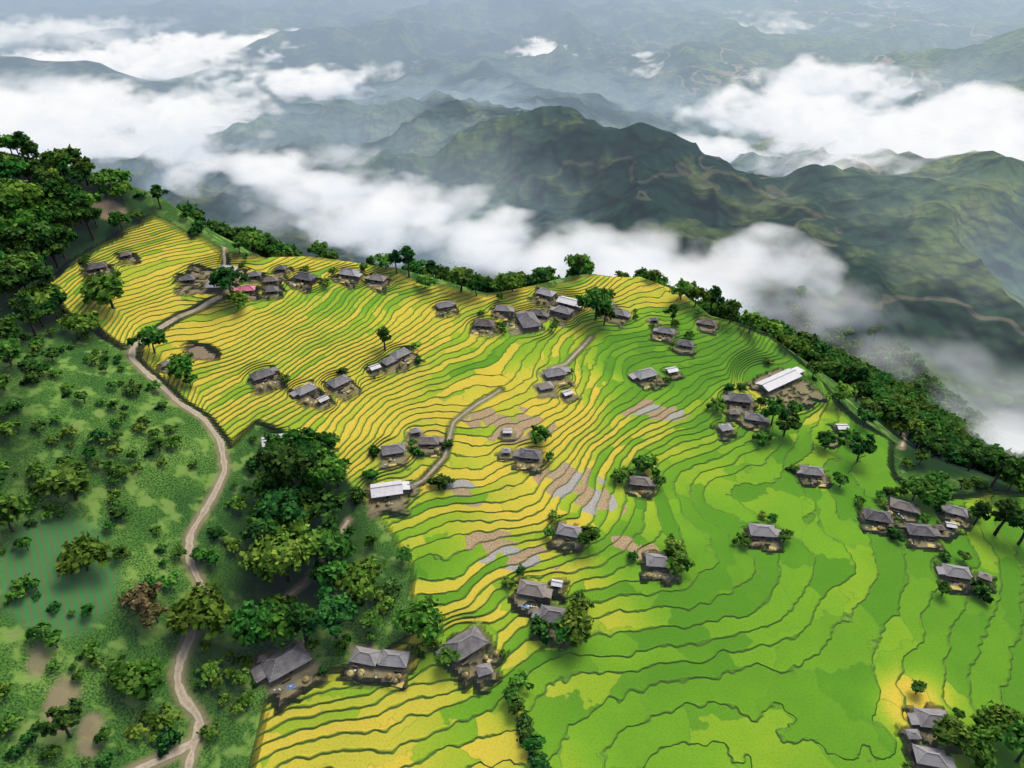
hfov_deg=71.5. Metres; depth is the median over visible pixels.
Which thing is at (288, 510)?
tree
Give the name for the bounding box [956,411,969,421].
tree
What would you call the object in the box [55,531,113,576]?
tree
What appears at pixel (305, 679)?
yard clutter
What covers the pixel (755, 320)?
tree
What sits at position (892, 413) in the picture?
tree
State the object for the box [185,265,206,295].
yard clutter
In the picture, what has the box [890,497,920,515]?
house
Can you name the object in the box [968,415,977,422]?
tree
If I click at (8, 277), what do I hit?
tree
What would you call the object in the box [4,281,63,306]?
tree
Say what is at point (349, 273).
house
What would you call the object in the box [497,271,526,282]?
tree
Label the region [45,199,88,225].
tree
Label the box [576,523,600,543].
tree
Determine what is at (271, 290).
house
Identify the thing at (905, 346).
tree
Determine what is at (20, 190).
tree
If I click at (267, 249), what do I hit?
tree
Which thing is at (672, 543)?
tree
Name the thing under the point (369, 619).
bush
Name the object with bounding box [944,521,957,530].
house
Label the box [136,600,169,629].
dry tree
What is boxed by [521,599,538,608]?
yard clutter
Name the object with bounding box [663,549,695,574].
tree
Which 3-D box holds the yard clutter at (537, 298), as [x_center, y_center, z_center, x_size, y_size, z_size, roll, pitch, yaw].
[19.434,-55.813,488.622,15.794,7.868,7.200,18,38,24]
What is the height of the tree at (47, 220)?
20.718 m
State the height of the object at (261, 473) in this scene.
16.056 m
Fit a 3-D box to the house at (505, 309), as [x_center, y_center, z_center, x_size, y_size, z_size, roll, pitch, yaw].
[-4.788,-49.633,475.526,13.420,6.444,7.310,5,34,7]
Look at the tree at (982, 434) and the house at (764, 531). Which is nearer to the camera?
the house at (764, 531)
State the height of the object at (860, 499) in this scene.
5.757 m
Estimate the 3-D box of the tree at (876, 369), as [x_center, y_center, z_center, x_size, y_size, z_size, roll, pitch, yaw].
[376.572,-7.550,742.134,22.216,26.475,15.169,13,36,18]
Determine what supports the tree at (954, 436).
on the terrain
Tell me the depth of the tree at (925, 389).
840.70 m
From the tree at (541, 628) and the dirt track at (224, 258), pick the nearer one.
the tree at (541, 628)
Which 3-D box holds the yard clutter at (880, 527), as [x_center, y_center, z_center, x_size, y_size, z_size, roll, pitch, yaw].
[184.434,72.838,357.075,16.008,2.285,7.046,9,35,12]
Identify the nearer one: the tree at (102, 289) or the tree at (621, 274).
the tree at (102, 289)
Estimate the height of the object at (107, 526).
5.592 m
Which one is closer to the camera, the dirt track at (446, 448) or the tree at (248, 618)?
the tree at (248, 618)
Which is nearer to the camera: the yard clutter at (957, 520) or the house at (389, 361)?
the yard clutter at (957, 520)
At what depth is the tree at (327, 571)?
301.76 m
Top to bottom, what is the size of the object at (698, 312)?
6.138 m
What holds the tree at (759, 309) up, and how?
on the terrain
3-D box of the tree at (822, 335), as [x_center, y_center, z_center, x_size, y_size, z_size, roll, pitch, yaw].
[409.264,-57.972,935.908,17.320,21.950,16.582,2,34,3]
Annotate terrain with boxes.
[0,0,1023,767]
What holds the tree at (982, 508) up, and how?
on the terrain
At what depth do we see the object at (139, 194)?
477.79 m
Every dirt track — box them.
[127,296,227,767]
[184,719,199,767]
[223,247,225,264]
[273,519,349,611]
[414,390,500,484]
[551,337,591,367]
[900,432,905,447]
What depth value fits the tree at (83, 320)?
373.02 m
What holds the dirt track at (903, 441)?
on the terrain
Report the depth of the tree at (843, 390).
438.30 m
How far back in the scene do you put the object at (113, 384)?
344.88 m
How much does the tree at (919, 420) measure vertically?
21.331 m
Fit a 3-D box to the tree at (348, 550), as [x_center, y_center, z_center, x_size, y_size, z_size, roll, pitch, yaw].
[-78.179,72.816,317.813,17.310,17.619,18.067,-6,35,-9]
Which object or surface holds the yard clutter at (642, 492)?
on the terrain
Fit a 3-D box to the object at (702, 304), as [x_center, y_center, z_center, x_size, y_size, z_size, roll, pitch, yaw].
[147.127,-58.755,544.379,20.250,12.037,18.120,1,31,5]
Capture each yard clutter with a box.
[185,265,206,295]
[258,379,285,393]
[273,676,325,703]
[285,282,306,292]
[304,396,317,408]
[333,276,352,288]
[338,385,362,400]
[340,665,372,687]
[364,282,381,291]
[369,499,408,514]
[371,669,405,691]
[382,457,407,467]
[399,358,413,367]
[415,447,439,457]
[440,309,459,317]
[461,651,501,679]
[469,328,491,338]
[491,312,507,323]
[514,460,540,475]
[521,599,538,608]
[528,296,546,309]
[550,538,576,554]
[554,378,574,387]
[600,316,624,324]
[628,487,652,499]
[644,379,666,388]
[646,570,668,580]
[656,335,668,340]
[727,405,752,414]
[752,422,764,430]
[753,538,782,550]
[784,388,819,403]
[801,478,828,487]
[863,524,888,535]
[887,510,916,523]
[907,539,940,551]
[930,732,963,753]
[951,517,962,525]
[951,579,963,590]
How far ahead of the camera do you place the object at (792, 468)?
390.31 m
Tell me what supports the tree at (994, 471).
on the terrain
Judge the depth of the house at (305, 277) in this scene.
453.25 m
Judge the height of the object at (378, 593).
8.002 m
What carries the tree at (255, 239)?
on the terrain
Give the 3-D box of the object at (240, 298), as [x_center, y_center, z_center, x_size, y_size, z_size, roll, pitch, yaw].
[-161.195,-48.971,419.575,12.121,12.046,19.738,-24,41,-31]
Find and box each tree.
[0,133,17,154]
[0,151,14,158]
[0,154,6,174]
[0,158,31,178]
[0,177,43,207]
[0,192,18,216]
[0,202,46,244]
[0,217,22,240]
[0,223,38,245]
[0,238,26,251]
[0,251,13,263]
[0,252,42,289]
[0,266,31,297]
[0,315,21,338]
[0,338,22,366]
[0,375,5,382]
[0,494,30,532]
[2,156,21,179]
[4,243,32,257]
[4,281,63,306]
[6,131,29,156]
[6,135,22,154]
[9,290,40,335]
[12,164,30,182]
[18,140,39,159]
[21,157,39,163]
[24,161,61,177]
[24,220,70,261]
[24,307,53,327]
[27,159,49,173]
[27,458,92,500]
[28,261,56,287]
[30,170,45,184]
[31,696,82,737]
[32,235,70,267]
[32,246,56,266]
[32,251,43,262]
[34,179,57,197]
[37,213,54,223]
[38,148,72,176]
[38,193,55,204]
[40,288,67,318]
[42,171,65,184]
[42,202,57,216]
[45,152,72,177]
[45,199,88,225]
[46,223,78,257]
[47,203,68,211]
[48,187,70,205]
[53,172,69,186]
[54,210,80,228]
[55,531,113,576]
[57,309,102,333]
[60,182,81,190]
[61,144,81,154]
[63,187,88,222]
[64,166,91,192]
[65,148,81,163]
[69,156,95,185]
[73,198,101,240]
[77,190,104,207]
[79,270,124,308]
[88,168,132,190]
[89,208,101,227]
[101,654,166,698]
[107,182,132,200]
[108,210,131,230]
[117,581,162,614]
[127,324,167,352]
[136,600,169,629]
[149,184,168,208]
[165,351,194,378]
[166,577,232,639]
[176,200,197,215]
[190,208,205,221]
[205,218,226,233]
[205,221,229,232]
[208,266,248,292]
[221,226,248,239]
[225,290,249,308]
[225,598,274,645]
[230,226,262,245]
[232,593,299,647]
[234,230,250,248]
[235,227,254,250]
[236,520,324,581]
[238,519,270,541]
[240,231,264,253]
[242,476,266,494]
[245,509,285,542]
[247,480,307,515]
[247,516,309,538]
[252,484,312,523]
[253,245,274,256]
[254,439,320,490]
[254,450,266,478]
[260,232,278,256]
[263,426,337,460]
[270,249,296,256]
[272,241,296,254]
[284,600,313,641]
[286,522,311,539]
[290,448,344,487]
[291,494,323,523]
[299,440,334,458]
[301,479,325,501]
[301,587,358,638]
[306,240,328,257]
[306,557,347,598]
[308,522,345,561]
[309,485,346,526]
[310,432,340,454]
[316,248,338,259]
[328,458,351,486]
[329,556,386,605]
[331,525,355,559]
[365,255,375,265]
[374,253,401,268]
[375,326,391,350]
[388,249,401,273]
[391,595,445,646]
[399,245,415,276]
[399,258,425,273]
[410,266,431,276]
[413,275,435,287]
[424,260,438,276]
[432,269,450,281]
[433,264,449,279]
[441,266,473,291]
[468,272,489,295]
[478,281,498,292]
[482,276,492,284]
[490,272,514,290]
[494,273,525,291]
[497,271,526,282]
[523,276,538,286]
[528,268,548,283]
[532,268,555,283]
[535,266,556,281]
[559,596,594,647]
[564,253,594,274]
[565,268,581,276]
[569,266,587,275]
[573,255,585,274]
[575,285,613,320]
[576,523,600,543]
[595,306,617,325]
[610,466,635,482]
[614,270,629,276]
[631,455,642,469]
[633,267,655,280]
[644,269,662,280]
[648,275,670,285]
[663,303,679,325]
[663,549,695,574]
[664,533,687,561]
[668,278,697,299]
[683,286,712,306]
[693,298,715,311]
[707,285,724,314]
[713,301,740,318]
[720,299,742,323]
[723,315,740,321]
[736,298,744,305]
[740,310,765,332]
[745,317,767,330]
[750,306,764,314]
[761,318,774,332]
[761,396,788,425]
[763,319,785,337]
[773,328,795,343]
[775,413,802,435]
[779,320,796,342]
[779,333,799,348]
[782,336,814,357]
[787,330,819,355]
[788,318,799,328]
[789,303,800,315]
[789,306,804,319]
[795,284,806,298]
[799,292,806,303]
[801,322,815,331]
[802,317,820,330]
[803,310,816,317]
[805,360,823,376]
[807,350,834,363]
[808,353,828,361]
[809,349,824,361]
[812,338,829,352]
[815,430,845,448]
[818,332,829,340]
[820,336,836,345]
[821,335,838,346]
[822,357,840,376]
[824,324,840,335]
[825,366,846,380]
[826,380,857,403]
[828,349,840,354]
[831,354,843,363]
[831,359,847,378]
[834,333,845,343]
[836,348,848,356]
[836,362,864,383]
[840,327,855,339]
[843,342,850,351]
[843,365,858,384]
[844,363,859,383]
[845,354,859,363]
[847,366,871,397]
[849,345,862,352]
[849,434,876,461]
[851,340,858,344]
[852,338,864,345]
[852,384,872,397]
[855,353,870,362]
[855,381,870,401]
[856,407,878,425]
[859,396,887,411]
[865,362,879,371]
[865,378,883,385]
[866,324,883,340]
[867,365,884,373]
[867,379,888,398]
[868,358,875,363]
[869,383,888,397]
[869,388,896,398]
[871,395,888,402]
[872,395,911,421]
[877,355,897,365]
[877,374,886,380]
[879,349,891,357]
[879,357,894,365]
[881,385,897,393]
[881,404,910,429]
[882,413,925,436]
[883,372,892,382]
[885,342,904,351]
[885,364,902,370]
[885,370,898,376]
[886,380,897,386]
[887,393,905,404]
[892,351,907,361]
[893,345,907,354]
[894,372,902,381]
[895,367,908,373]
[897,341,910,351]
[898,384,906,392]
[900,381,914,389]
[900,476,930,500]
[902,370,917,377]
[902,398,916,411]
[907,359,925,368]
[907,378,919,384]
[908,352,921,359]
[908,422,944,449]
[908,426,930,447]
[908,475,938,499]
[909,404,919,415]
[909,417,925,442]
[910,389,926,399]
[913,382,926,390]
[913,413,942,430]
[913,414,944,427]
[914,396,929,405]
[915,402,937,415]
[917,366,928,376]
[917,377,931,383]
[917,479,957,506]
[920,389,929,400]
[920,410,934,417]
[920,419,942,449]
[922,387,940,400]
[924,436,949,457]
[926,378,934,384]
[926,383,936,392]
[929,410,940,417]
[930,381,944,390]
[930,399,950,412]
[930,404,947,414]
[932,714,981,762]
[934,437,950,455]
[935,387,948,392]
[935,389,954,400]
[939,401,953,408]
[940,397,954,408]
[941,417,957,426]
[942,431,963,443]
[942,443,969,466]
[944,427,970,442]
[944,445,961,463]
[945,411,966,422]
[945,431,959,435]
[947,437,978,468]
[948,398,968,408]
[948,436,970,445]
[949,391,960,398]
[951,441,980,464]
[952,426,966,438]
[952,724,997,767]
[954,409,962,415]
[955,404,975,414]
[955,461,985,467]
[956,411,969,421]
[959,422,976,434]
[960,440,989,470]
[964,433,972,439]
[966,410,988,422]
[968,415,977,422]
[968,699,1023,742]
[969,422,981,431]
[969,433,981,439]
[971,445,990,468]
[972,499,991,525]
[974,429,985,438]
[976,464,995,476]
[977,438,987,445]
[979,443,1012,468]
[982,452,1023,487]
[982,455,1015,473]
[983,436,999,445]
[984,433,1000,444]
[987,448,1006,474]
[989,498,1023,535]
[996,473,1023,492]
[998,453,1023,474]
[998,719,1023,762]
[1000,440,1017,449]
[1004,448,1018,455]
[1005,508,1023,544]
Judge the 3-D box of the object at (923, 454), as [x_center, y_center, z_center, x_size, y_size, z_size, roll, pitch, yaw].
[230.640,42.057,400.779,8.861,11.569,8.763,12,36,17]
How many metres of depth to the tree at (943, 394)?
836.95 m
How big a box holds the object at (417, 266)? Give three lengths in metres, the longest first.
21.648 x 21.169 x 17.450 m
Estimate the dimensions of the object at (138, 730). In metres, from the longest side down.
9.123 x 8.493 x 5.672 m
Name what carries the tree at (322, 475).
on the terrain
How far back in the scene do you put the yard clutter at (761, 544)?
343.21 m
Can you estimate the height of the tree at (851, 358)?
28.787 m
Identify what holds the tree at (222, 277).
on the terrain
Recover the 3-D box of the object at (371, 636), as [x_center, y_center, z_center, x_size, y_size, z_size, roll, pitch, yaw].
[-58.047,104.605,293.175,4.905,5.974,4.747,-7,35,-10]
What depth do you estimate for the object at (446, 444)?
375.62 m
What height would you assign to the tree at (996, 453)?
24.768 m
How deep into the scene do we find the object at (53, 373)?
339.58 m
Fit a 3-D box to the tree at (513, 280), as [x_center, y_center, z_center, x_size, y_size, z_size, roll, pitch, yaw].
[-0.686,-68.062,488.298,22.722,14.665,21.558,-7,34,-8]
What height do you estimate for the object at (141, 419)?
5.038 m
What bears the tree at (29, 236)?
on the terrain
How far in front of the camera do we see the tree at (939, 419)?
496.06 m
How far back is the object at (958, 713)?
274.95 m
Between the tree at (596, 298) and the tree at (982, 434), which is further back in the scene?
the tree at (982, 434)
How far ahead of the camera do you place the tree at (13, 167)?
435.37 m
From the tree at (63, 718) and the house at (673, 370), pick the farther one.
the house at (673, 370)
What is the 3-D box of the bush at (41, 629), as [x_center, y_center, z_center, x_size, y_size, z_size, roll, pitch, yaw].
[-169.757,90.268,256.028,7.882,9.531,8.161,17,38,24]
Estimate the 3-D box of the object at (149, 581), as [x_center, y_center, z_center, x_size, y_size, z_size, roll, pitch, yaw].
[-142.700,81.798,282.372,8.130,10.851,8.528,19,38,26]
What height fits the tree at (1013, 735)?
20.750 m
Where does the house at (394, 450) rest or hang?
on the terrain
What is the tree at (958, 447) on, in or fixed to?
on the terrain
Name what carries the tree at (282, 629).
on the terrain
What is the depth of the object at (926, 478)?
377.79 m
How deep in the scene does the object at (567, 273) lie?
574.18 m
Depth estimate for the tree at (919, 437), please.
468.13 m
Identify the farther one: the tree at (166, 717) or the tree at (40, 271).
the tree at (40, 271)
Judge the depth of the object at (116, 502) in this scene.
303.31 m
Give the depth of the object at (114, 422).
329.47 m
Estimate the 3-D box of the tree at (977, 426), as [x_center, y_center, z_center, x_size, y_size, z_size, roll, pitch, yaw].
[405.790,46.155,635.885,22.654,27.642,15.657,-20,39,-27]
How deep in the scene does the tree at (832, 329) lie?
941.64 m
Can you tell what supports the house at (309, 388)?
on the terrain
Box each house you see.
[87,262,107,272]
[120,251,131,259]
[160,360,168,369]
[180,274,195,282]
[204,264,238,290]
[233,285,255,293]
[248,271,261,279]
[248,367,278,383]
[250,639,312,686]
[255,651,268,664]
[261,433,283,446]
[263,276,277,284]
[265,286,278,294]
[275,265,286,272]
[289,382,317,398]
[292,271,318,283]
[315,395,329,404]
[326,374,351,389]
[337,268,362,280]
[349,646,381,667]
[364,274,387,283]
[368,363,381,372]
[370,480,409,501]
[376,649,410,668]
[379,356,397,366]
[381,442,405,457]
[388,347,411,361]
[407,484,413,491]
[409,427,420,435]
[419,436,443,446]
[435,301,456,310]
[435,624,488,666]
[473,319,495,329]
[475,662,493,678]
[494,305,514,315]
[501,448,510,455]
[503,429,511,435]
[513,448,541,461]
[516,311,541,330]
[516,579,552,602]
[530,308,549,318]
[531,604,565,624]
[535,287,556,300]
[536,381,554,392]
[542,366,570,380]
[549,305,574,318]
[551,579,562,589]
[556,296,582,310]
[556,522,581,539]
[561,389,573,397]
[610,307,631,320]
[628,367,658,381]
[630,476,655,488]
[645,552,667,569]
[650,317,658,322]
[653,326,675,336]
[664,366,678,375]
[677,339,694,348]
[696,318,716,327]
[717,423,733,432]
[723,392,753,405]
[728,409,739,416]
[744,411,768,424]
[748,523,781,539]
[755,367,804,395]
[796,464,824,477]
[835,424,849,431]
[862,507,892,525]
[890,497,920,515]
[903,522,941,538]
[904,729,921,741]
[907,707,946,728]
[911,743,955,767]
[933,525,946,532]
[936,562,971,580]
[941,503,968,518]
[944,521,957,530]
[978,571,992,582]
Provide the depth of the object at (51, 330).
369.09 m
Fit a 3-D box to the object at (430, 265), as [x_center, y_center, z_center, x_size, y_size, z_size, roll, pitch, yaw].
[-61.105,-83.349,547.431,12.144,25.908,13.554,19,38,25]
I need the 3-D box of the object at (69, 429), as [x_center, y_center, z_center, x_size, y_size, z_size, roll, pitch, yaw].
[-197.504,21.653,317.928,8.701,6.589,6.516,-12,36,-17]
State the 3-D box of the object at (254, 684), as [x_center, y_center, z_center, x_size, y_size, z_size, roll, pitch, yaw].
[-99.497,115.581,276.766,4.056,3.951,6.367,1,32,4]
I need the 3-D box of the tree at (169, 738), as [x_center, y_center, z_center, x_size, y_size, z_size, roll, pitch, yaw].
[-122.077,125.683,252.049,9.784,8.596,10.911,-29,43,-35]
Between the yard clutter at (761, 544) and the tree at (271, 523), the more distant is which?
the yard clutter at (761, 544)
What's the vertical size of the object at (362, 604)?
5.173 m
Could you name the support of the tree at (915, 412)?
on the terrain
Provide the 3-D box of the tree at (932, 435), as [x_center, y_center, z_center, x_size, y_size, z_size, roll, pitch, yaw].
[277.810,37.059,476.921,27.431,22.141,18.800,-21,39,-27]
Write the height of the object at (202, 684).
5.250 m
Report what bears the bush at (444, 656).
on the terrain
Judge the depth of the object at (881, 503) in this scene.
370.45 m
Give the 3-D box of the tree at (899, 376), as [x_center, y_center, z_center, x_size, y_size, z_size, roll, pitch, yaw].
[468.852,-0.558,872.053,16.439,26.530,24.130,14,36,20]
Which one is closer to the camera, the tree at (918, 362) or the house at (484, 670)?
the house at (484, 670)
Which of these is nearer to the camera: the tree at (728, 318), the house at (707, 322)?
the house at (707, 322)
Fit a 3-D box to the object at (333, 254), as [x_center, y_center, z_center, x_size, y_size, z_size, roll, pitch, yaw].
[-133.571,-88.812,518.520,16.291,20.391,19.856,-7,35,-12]
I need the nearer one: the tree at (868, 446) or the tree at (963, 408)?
the tree at (868, 446)
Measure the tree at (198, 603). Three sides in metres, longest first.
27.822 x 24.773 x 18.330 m
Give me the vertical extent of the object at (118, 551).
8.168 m
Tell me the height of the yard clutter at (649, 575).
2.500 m
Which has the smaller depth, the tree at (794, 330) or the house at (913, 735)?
the house at (913, 735)
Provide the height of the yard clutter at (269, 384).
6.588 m

